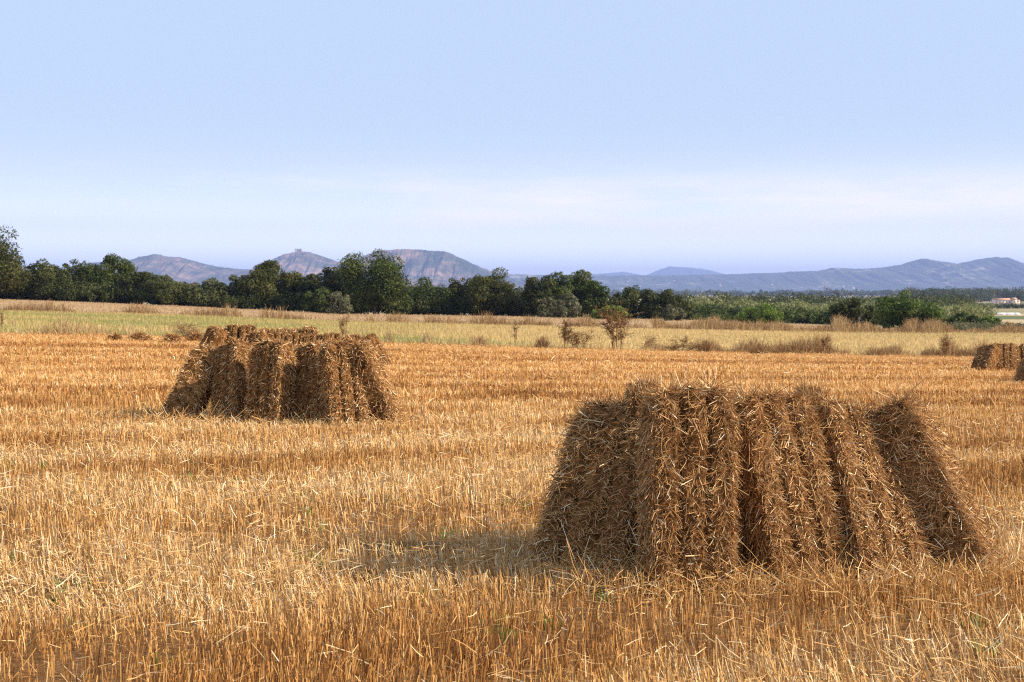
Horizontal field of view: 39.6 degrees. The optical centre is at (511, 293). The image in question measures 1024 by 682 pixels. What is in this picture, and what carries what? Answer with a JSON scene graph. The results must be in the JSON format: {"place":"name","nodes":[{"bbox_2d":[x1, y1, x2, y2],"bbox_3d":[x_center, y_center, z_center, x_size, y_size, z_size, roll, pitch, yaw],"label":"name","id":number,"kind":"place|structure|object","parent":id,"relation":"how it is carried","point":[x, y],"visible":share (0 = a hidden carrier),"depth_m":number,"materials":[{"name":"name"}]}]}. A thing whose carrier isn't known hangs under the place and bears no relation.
{"place":"outdoors","nodes":[
{"label":"outdoors","id":0,"kind":"place"},
{"bbox_2d":[70,254,250,284],"bbox_3d":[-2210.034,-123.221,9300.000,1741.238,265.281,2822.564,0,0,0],"label":"hills","id":1,"kind":"structure","parent":0,"point":[178,269],"depth_m":9041.74,"materials":[{"name":"stone"}]},
{"bbox_2d":[217,251,343,285],"bbox_3d":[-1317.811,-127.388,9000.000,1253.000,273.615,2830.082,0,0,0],"label":"hills","id":2,"kind":"structure","parent":0,"point":[305,263],"depth_m":8763.86,"materials":[{"name":"stone"}]},
{"bbox_2d":[346,249,525,291],"bbox_3d":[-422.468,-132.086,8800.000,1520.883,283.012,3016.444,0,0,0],"label":"hills","id":3,"kind":"structure","parent":0,"point":[439,267],"depth_m":8506.90,"materials":[{"name":"stone"}]},
{"bbox_2d":[0,298,967,331],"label":"dry field","id":4,"kind":"structure","parent":0,"point":[175,310],"depth_m":151.92,"materials":[{"name":"plant"}]},
{"bbox_2d":[0,226,34,298],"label":"tree","id":5,"kind":"object","parent":4,"relation":"on","point":[12,276],"visible":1,"depth_m":186.54,"materials":[{"name":"green plant"}]},
{"bbox_2d":[299,286,329,313],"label":"bush","id":6,"kind":"object","parent":4,"relation":"on","point":[308,302],"visible":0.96,"depth_m":179.75,"materials":[{"name":"green plant"}]},
{"bbox_2d":[318,291,353,313],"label":"bush","id":7,"kind":"object","parent":4,"relation":"on","point":[338,304],"visible":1,"depth_m":178.98,"materials":[{"name":"green plant"}]},
{"bbox_2d":[537,297,557,317],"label":"bush","id":8,"kind":"object","parent":4,"relation":"on","point":[547,307],"visible":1,"depth_m":176.36,"materials":[{"name":"green plant"}]},
{"bbox_2d":[555,292,581,317],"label":"bush","id":9,"kind":"object","parent":4,"relation":"on","point":[569,306],"visible":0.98,"depth_m":177.34,"materials":[{"name":"green plant"}]},
{"bbox_2d":[590,304,627,319],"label":"bush","id":10,"kind":"object","parent":4,"relation":"on","point":[596,316],"visible":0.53,"depth_m":170.54,"materials":[{"name":"green plant"}]},
{"bbox_2d":[661,304,685,320],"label":"bush","id":11,"kind":"object","parent":4,"relation":"on","point":[670,312],"visible":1,"depth_m":167.63,"materials":[{"name":"green plant"}]},
{"bbox_2d":[733,302,783,323],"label":"bush","id":12,"kind":"object","parent":4,"relation":"on","point":[769,313],"visible":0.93,"depth_m":160.20,"materials":[{"name":"green plant"}]},
{"bbox_2d":[827,298,878,325],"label":"tree","id":13,"kind":"object","parent":4,"relation":"on","point":[851,308],"visible":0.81,"depth_m":155.44,"materials":[{"name":"green plant"}]},
{"bbox_2d":[873,288,947,328],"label":"tree","id":14,"kind":"object","parent":4,"relation":"on","point":[891,311],"visible":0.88,"depth_m":149.21,"materials":[{"name":"green plant"}]},
{"bbox_2d":[943,311,980,329],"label":"bush","id":15,"kind":"object","parent":4,"relation":"on","point":[961,317],"visible":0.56,"depth_m":157.95,"materials":[{"name":"green plant"}]},
{"bbox_2d":[945,319,1023,330],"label":"scrub strip","id":16,"kind":"object","parent":4,"relation":"on","point":[965,326],"visible":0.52,"depth_m":132.99,"materials":[{"name":"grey plant"}]},
{"bbox_2d":[980,315,1001,328],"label":"bush","id":17,"kind":"object","parent":4,"relation":"on","point":[991,319],"visible":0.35,"depth_m":157.80,"materials":[{"name":"green plant"}]},
{"bbox_2d":[0,334,1023,681],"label":"ground","id":18,"kind":"structure","parent":0,"point":[58,668],"depth_m":6.28,"materials":[{"name":"plant"}]},
{"bbox_2d":[105,331,123,339],"bbox_3d":[-12.735,1.427,45.629,0.649,0.423,0.526,0,0,-14],"label":"straw heap","id":19,"kind":"object","parent":18,"relation":"on","point":[115,336],"visible":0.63,"depth_m":45.55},
{"bbox_2d":[125,330,153,341],"bbox_3d":[-11.931,1.406,45.693,1.202,0.504,0.887,0,0,0],"label":"straw heap","id":20,"kind":"object","parent":18,"relation":"on","point":[138,336],"visible":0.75,"depth_m":45.58,"materials":[{"name":"plant"}]},
{"bbox_2d":[158,330,185,342],"bbox_3d":[-10.786,1.428,45.093,0.892,0.508,0.821,0,0,-36],"label":"straw heap","id":21,"kind":"object","parent":18,"relation":"on","point":[171,336],"visible":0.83,"depth_m":44.99,"materials":[{"name":"plant"}]},
{"bbox_2d":[163,322,206,337],"bbox_3d":[-11.628,1.359,50.534,1.859,0.766,1.385,0,0,0],"label":"tumbleweed","id":22,"kind":"object","parent":18,"relation":"on","point":[180,329],"visible":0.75,"depth_m":50.61,"materials":[{"name":"plant"}]},
{"bbox_2d":[158,337,219,420],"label":"straw bale","id":23,"kind":"object","parent":18,"relation":"on","point":[191,388],"visible":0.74,"depth_m":15.80},
{"bbox_2d":[184,331,202,340],"bbox_3d":[-10.403,1.468,46.865,0.866,0.530,0.810,0,0,-44],"label":"straw heap","id":24,"kind":"object","parent":18,"relation":"on","point":[195,336],"visible":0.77,"depth_m":46.79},
{"bbox_2d":[198,324,227,349],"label":"straw bale","id":25,"kind":"object","parent":18,"relation":"on","point":[214,334],"visible":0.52,"depth_m":30.86},
{"bbox_2d":[207,335,251,422],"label":"straw bale","id":26,"kind":"object","parent":18,"relation":"on","point":[229,378],"visible":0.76,"depth_m":15.75},
{"bbox_2d":[224,321,239,343],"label":"straw bale","id":27,"kind":"object","parent":18,"relation":"on","point":[232,330],"visible":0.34,"depth_m":30.98},
{"bbox_2d":[238,323,256,339],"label":"straw bale","id":28,"kind":"object","parent":18,"relation":"on","point":[245,329],"visible":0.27,"depth_m":31.00},
{"bbox_2d":[244,329,269,343],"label":"straw bale","id":29,"kind":"object","parent":18,"relation":"on","point":[254,336],"visible":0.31,"depth_m":29.20},
{"bbox_2d":[259,327,274,334],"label":"straw bale","id":30,"kind":"object","parent":18,"relation":"on","point":[269,330],"visible":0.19,"depth_m":30.88},
{"bbox_2d":[243,335,299,427],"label":"straw bale","id":31,"kind":"object","parent":18,"relation":"on","point":[272,378],"visible":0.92,"depth_m":15.29},
{"bbox_2d":[268,329,286,340],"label":"straw bale","id":32,"kind":"object","parent":18,"relation":"on","point":[277,335],"visible":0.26,"depth_m":29.41},
{"bbox_2d":[275,326,289,334],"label":"straw bale","id":33,"kind":"object","parent":18,"relation":"on","point":[284,329],"visible":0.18,"depth_m":30.89},
{"bbox_2d":[286,330,304,346],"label":"straw bale","id":34,"kind":"object","parent":18,"relation":"on","point":[295,338],"visible":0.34,"depth_m":29.39},
{"bbox_2d":[289,326,301,333],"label":"straw bale","id":35,"kind":"object","parent":18,"relation":"on","point":[296,330],"visible":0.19,"depth_m":30.87},
{"bbox_2d":[293,333,323,424],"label":"straw bale","id":36,"kind":"object","parent":18,"relation":"on","point":[307,384],"visible":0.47,"depth_m":15.45},
{"bbox_2d":[301,324,317,335],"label":"straw bale","id":37,"kind":"object","parent":18,"relation":"on","point":[310,329],"visible":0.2,"depth_m":30.84},
{"bbox_2d":[303,332,322,343],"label":"straw bale","id":38,"kind":"object","parent":18,"relation":"on","point":[308,338],"visible":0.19,"depth_m":29.40},
{"bbox_2d":[322,331,341,342],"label":"straw bale","id":39,"kind":"object","parent":18,"relation":"on","point":[336,336],"visible":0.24,"depth_m":29.41},
{"bbox_2d":[315,329,370,426],"bbox_3d":[-1.797,0.970,15.244,0.574,1.216,0.492,1,-18,-24],"label":"straw bale","id":40,"kind":"object","parent":18,"relation":"on","point":[342,389],"visible":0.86,"depth_m":15.10},
{"bbox_2d":[336,314,349,335],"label":"dry weed","id":41,"kind":"object","parent":18,"relation":"on","point":[342,324],"visible":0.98,"depth_m":52.47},
{"bbox_2d":[3,312,693,350],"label":"field edge weeds","id":42,"kind":"object","parent":18,"relation":"on","point":[71,329],"visible":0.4,"depth_m":51.49,"materials":[{"name":"plant"}]},
{"bbox_2d":[341,333,360,340],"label":"straw bale","id":43,"kind":"object","parent":18,"relation":"on","point":[353,335],"visible":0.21,"depth_m":29.91},
{"bbox_2d":[342,336,406,427],"bbox_3d":[-1.518,1.017,15.413,0.472,1.147,0.582,-23,1,9],"label":"straw bale","id":44,"kind":"object","parent":18,"relation":"on","point":[366,363],"visible":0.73,"depth_m":15.19},
{"bbox_2d":[360,332,391,364],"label":"straw bale","id":45,"kind":"object","parent":18,"relation":"on","point":[378,344],"visible":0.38,"depth_m":29.99},
{"bbox_2d":[0,457,999,681],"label":"green shoots","id":46,"kind":"object","parent":18,"relation":"on","point":[311,553],"visible":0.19,"depth_m":6.58,"materials":[{"name":"green plant"}]},
{"bbox_2d":[0,328,1023,681],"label":"loose straw","id":47,"kind":"object","parent":18,"relation":"on","point":[946,570],"visible":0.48,"depth_m":7.50,"materials":[{"name":"plant"}]},
{"bbox_2d":[0,331,1023,681],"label":"stubble","id":48,"kind":"object","parent":18,"relation":"on","point":[992,471],"visible":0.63,"depth_m":8.11,"materials":[{"name":"plant"}]},
{"bbox_2d":[532,336,555,348],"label":"dry tuft","id":49,"kind":"object","parent":18,"relation":"on","point":[540,343],"visible":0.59,"depth_m":54.93,"materials":[{"name":"plant"}]},
{"bbox_2d":[558,320,579,347],"bbox_3d":[2.209,1.567,55.039,1.022,1.255,0.530,0,0,0],"label":"dry shrub","id":50,"kind":"object","parent":18,"relation":"on","point":[565,329],"visible":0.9,"depth_m":54.99,"materials":[{"name":"plant"}]},
{"bbox_2d":[556,329,600,348],"bbox_3d":[2.428,1.742,54.514,1.951,0.923,1.036,0,0,0],"label":"dry shrub","id":51,"kind":"object","parent":18,"relation":"on","point":[577,339],"visible":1,"depth_m":54.40,"materials":[{"name":"plant"}]},
{"bbox_2d":[523,378,642,580],"bbox_3d":[0.507,1.008,7.503,0.698,1.245,0.542,1,-33,28],"label":"straw bale","id":52,"kind":"object","parent":18,"relation":"on","point":[591,492],"visible":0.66,"depth_m":7.34},
{"bbox_2d":[620,362,669,426],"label":"straw bale","id":53,"kind":"object","parent":18,"relation":"on","point":[633,399],"visible":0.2,"depth_m":7.57},
{"bbox_2d":[658,335,714,350],"bbox_3d":[6.990,2.037,56.797,2.601,0.753,1.413,0,0,0],"label":"bush","id":54,"kind":"object","parent":18,"relation":"on","point":[683,346],"visible":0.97,"depth_m":56.78,"materials":[{"name":"plant"}]},
{"bbox_2d":[627,353,748,596],"bbox_3d":[0.881,0.927,6.888,0.598,1.283,0.516,1,-4,-8],"label":"straw bale","id":55,"kind":"object","parent":18,"relation":"on","point":[687,450],"visible":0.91,"depth_m":6.73},
{"bbox_2d":[697,339,713,351],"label":"dry tuft","id":56,"kind":"object","parent":18,"relation":"on","point":[705,345],"visible":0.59,"depth_m":56.50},
{"bbox_2d":[729,357,758,548],"bbox_3d":[1.251,0.995,7.779,0.279,1.182,0.570,-2,22,-5],"label":"straw bale","id":57,"kind":"object","parent":18,"relation":"on","point":[739,392],"depth_m":7.70},
{"bbox_2d":[745,343,768,353],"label":"dry tuft","id":58,"kind":"object","parent":18,"relation":"on","point":[757,349],"visible":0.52,"depth_m":54.54,"materials":[{"name":"plant"}]},
{"bbox_2d":[770,345,787,353],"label":"dry tuft","id":59,"kind":"object","parent":18,"relation":"on","point":[777,350],"visible":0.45,"depth_m":55.85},
{"bbox_2d":[731,350,855,592],"bbox_3d":[1.343,0.968,7.167,0.570,1.248,0.570,1,-24,-20],"label":"straw bale","id":60,"kind":"object","parent":18,"relation":"on","point":[788,490],"visible":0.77,"depth_m":7.02},
{"bbox_2d":[786,367,834,410],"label":"straw bale","id":61,"kind":"object","parent":18,"relation":"on","point":[817,396],"visible":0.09,"depth_m":7.67},
{"bbox_2d":[819,332,834,353],"bbox_3d":[12.592,1.989,56.782,0.656,1.041,0.412,0,0,0],"label":"dry weed","id":62,"kind":"object","parent":18,"relation":"on","point":[824,342],"visible":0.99,"depth_m":56.79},
{"bbox_2d":[694,327,987,356],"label":"field edge weeds","id":63,"kind":"object","parent":18,"relation":"on","point":[816,346],"visible":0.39,"depth_m":59.76,"materials":[{"name":"plant"}]},
{"bbox_2d":[795,381,944,582],"bbox_3d":[1.761,1.032,7.327,0.653,1.236,0.553,11,-38,-22],"label":"straw bale","id":64,"kind":"object","parent":18,"relation":"on","point":[875,499],"visible":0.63,"depth_m":7.14},
{"bbox_2d":[857,346,888,355],"bbox_3d":[14.210,2.298,56.103,1.683,0.522,1.071,0,0,0],"label":"dry tuft","id":65,"kind":"object","parent":18,"relation":"on","point":[872,352],"visible":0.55,"depth_m":56.05,"materials":[{"name":"plant"}]},
{"bbox_2d":[865,378,1006,578],"bbox_3d":[2.148,0.998,7.385,0.542,1.245,0.530,-29,-26,20],"label":"straw bale","id":66,"kind":"object","parent":18,"relation":"on","point":[923,454],"visible":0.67,"depth_m":7.23},
{"bbox_2d":[937,332,952,357],"bbox_3d":[16.818,2.034,55.271,0.618,1.085,0.490,0,0,21],"label":"dry weed","id":67,"kind":"object","parent":18,"relation":"on","point":[946,343],"visible":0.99,"depth_m":55.25,"materials":[{"name":"plant"}]},
{"bbox_2d":[971,342,1000,370],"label":"straw bale","id":68,"kind":"object","parent":18,"relation":"on","point":[988,356],"visible":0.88,"depth_m":34.60},
{"bbox_2d":[996,340,1018,369],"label":"straw bale","id":69,"kind":"object","parent":18,"relation":"on","point":[1008,357],"visible":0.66,"depth_m":34.86},
{"bbox_2d":[1009,342,1021,366],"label":"straw bale","id":70,"kind":"object","parent":18,"relation":"on","point":[1018,351],"visible":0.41,"depth_m":35.27},
{"bbox_2d":[1012,358,1023,383],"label":"straw bale","id":71,"kind":"object","parent":18,"relation":"on","point":[1019,373],"visible":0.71,"depth_m":26.52},
{"bbox_2d":[0,309,1023,355],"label":"green field","id":72,"kind":"structure","parent":0,"point":[530,334],"depth_m":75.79,"materials":[{"name":"plant"}]},
{"bbox_2d":[385,331,393,341],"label":"dry tuft","id":73,"kind":"object","parent":72,"relation":"on","point":[389,335],"visible":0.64,"depth_m":57.34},
{"bbox_2d":[0,300,812,330],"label":"border weeds","id":74,"kind":"object","parent":72,"relation":"on","point":[585,321],"visible":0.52,"depth_m":109.59,"materials":[{"name":"plant"}]},
{"bbox_2d":[511,322,519,344],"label":"dry weed","id":75,"kind":"object","parent":72,"relation":"on","point":[514,335],"visible":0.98,"depth_m":56.95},
{"bbox_2d":[592,303,643,348],"bbox_3d":[4.252,1.311,57.501,2.023,2.016,1.350,0,0,-29],"label":"dry shrub","id":76,"kind":"object","parent":72,"relation":"on","point":[616,325],"visible":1,"depth_m":57.28,"materials":[{"name":"plant"}]},
{"bbox_2d":[639,334,656,348],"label":"dry shrub","id":77,"kind":"object","parent":72,"relation":"on","point":[649,341],"visible":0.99,"depth_m":57.54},
{"bbox_2d":[648,312,1023,333],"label":"border weeds","id":78,"kind":"object","parent":72,"relation":"on","point":[838,325],"visible":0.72,"depth_m":109.05,"materials":[{"name":"plant"}]},
{"bbox_2d":[0,0,1023,274],"label":"sky","id":79,"kind":"structure","parent":0,"point":[531,137],"materials":[{"name":"blue"}]},
{"bbox_2d":[128,295,1023,326],"bbox_3d":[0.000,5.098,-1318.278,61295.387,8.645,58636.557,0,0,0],"label":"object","id":80,"kind":"structure","parent":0,"point":[1015,318],"depth_m":690.29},
{"bbox_2d":[22,258,73,300],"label":"tree","id":81,"kind":"object","parent":80,"relation":"on","point":[47,279],"visible":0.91,"depth_m":189.11,"materials":[{"name":"green plant"}]},
{"bbox_2d":[54,259,88,301],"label":"tree","id":82,"kind":"object","parent":80,"relation":"on","point":[75,276],"visible":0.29,"depth_m":194.21,"materials":[{"name":"green plant"}]},
{"bbox_2d":[75,253,137,302],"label":"tree","id":83,"kind":"object","parent":80,"relation":"on","point":[124,266],"visible":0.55,"depth_m":195.12,"materials":[{"name":"green plant"}]},
{"bbox_2d":[116,271,149,303],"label":"tree","id":84,"kind":"object","parent":80,"relation":"on","point":[131,280],"visible":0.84,"depth_m":190.91,"materials":[{"name":"green plant"}]},
{"bbox_2d":[136,272,193,304],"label":"tree","id":85,"kind":"object","parent":80,"relation":"on","point":[164,288],"visible":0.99,"depth_m":188.33,"materials":[{"name":"green plant"}]},
{"bbox_2d":[180,277,220,306],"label":"tree","id":86,"kind":"object","parent":80,"relation":"on","point":[208,283],"visible":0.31,"depth_m":192.13,"materials":[{"name":"green plant"}]},
{"bbox_2d":[212,274,249,308],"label":"tree","id":87,"kind":"object","parent":80,"relation":"on","point":[225,287],"visible":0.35,"depth_m":192.16,"materials":[{"name":"green plant"}]},
{"bbox_2d":[235,259,303,310],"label":"tree","id":88,"kind":"object","parent":80,"relation":"on","point":[265,278],"visible":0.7,"depth_m":191.52,"materials":[{"name":"green plant"}]},
{"bbox_2d":[0,279,590,317],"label":"undergrowth","id":89,"kind":"object","parent":80,"relation":"on","point":[107,294],"visible":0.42,"depth_m":189.96,"materials":[{"name":"green plant"}]},
{"bbox_2d":[279,273,313,310],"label":"tree","id":90,"kind":"object","parent":80,"relation":"on","point":[285,291],"visible":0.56,"depth_m":192.06,"materials":[{"name":"green plant"}]},
{"bbox_2d":[295,273,321,311],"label":"tree","id":91,"kind":"object","parent":80,"relation":"on","point":[306,283],"visible":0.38,"depth_m":191.66,"materials":[{"name":"green plant"}]},
{"bbox_2d":[315,266,354,313],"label":"tree","id":92,"kind":"object","parent":80,"relation":"on","point":[328,281],"visible":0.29,"depth_m":189.20,"materials":[{"name":"green plant"}]},
{"bbox_2d":[332,248,416,314],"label":"tree","id":93,"kind":"object","parent":80,"relation":"on","point":[384,281],"visible":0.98,"depth_m":186.38,"materials":[{"name":"green plant"}]},
{"bbox_2d":[405,277,462,315],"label":"tree","id":94,"kind":"object","parent":80,"relation":"on","point":[430,289],"visible":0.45,"depth_m":191.62,"materials":[{"name":"green plant"}]},
{"bbox_2d":[446,277,473,314],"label":"tree","id":95,"kind":"object","parent":80,"relation":"on","point":[459,288],"visible":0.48,"depth_m":191.41,"materials":[{"name":"green plant"}]},
{"bbox_2d":[465,267,518,315],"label":"tree","id":96,"kind":"object","parent":80,"relation":"on","point":[483,295],"visible":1,"depth_m":186.91,"materials":[{"name":"green plant"}]},
{"bbox_2d":[506,286,533,316],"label":"tree","id":97,"kind":"object","parent":80,"relation":"on","point":[514,311],"visible":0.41,"depth_m":189.26,"materials":[{"name":"green plant"}]},
{"bbox_2d":[518,274,561,315],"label":"tree","id":98,"kind":"object","parent":80,"relation":"on","point":[535,293],"visible":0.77,"depth_m":184.47,"materials":[{"name":"green plant"}]},
{"bbox_2d":[549,269,610,317],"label":"tree","id":99,"kind":"object","parent":80,"relation":"on","point":[589,293],"visible":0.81,"depth_m":186.82,"materials":[{"name":"green plant"}]},
{"bbox_2d":[606,292,630,317],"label":"tree","id":100,"kind":"object","parent":80,"relation":"on","point":[616,299],"visible":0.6,"depth_m":184.42,"materials":[{"name":"green plant"}]},
{"bbox_2d":[621,285,654,318],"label":"tree","id":101,"kind":"object","parent":80,"relation":"on","point":[631,293],"visible":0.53,"depth_m":188.41,"materials":[{"name":"green plant"}]},
{"bbox_2d":[641,289,693,318],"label":"tree","id":102,"kind":"object","parent":80,"relation":"on","point":[662,301],"visible":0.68,"depth_m":185.43,"materials":[{"name":"green plant"}]},
{"bbox_2d":[683,300,695,319],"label":"bush","id":103,"kind":"object","parent":80,"relation":"on","point":[690,316],"visible":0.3,"depth_m":189.00,"materials":[{"name":"green plant"}]},
{"bbox_2d":[640,312,749,321],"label":"field hedge","id":104,"kind":"object","parent":80,"relation":"on","point":[728,317],"visible":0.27,"depth_m":206.97,"materials":[{"name":"green plant"}]},
{"bbox_2d":[495,287,991,296],"bbox_3d":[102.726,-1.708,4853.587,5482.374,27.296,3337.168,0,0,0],"label":"hedges","id":105,"kind":"object","parent":80,"relation":"on","point":[883,293],"visible":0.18,"depth_m":3586.51,"materials":[{"name":"green plant"}]},
{"bbox_2d":[685,302,845,324],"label":"undergrowth","id":106,"kind":"object","parent":80,"relation":"on","point":[806,316],"visible":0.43,"depth_m":226.47,"materials":[{"name":"green plant"}]},
{"bbox_2d":[658,289,980,309],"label":"pine wood","id":107,"kind":"object","parent":80,"relation":"on","point":[941,300],"visible":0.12,"depth_m":428.78,"materials":[{"name":"plant"}]},
{"bbox_2d":[686,292,997,324],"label":"poplar grove","id":108,"kind":"object","parent":80,"relation":"on","point":[951,310],"visible":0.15,"depth_m":239.76,"materials":[{"name":"green plant"}]},
{"bbox_2d":[901,286,1023,301],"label":"pine wood","id":109,"kind":"object","parent":80,"relation":"on","point":[985,294],"visible":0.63,"depth_m":1516.46,"materials":[{"name":"plant"}]},
{"bbox_2d":[979,303,1023,308],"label":"field hedge","id":110,"kind":"object","parent":80,"relation":"on","point":[1008,306],"visible":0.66,"depth_m":871.69,"materials":[{"name":"green plant"}]},
{"bbox_2d":[991,298,1019,303],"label":"farmhouse","id":111,"kind":"object","parent":80,"relation":"on","point":[1004,300],"visible":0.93,"depth_m":1246.60,"materials":[{"name":"beige paint"}]},
{"bbox_2d":[592,267,721,275],"bbox_3d":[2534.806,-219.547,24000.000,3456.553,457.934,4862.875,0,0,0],"label":"hills","id":112,"kind":"structure","parent":0,"point":[678,271],"depth_m":23791.50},
{"bbox_2d":[502,257,1023,294],"bbox_3d":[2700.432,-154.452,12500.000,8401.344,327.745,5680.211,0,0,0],"label":"hills","id":113,"kind":"structure","parent":0,"point":[994,272],"depth_m":11697.82,"materials":[{"name":"stone"}]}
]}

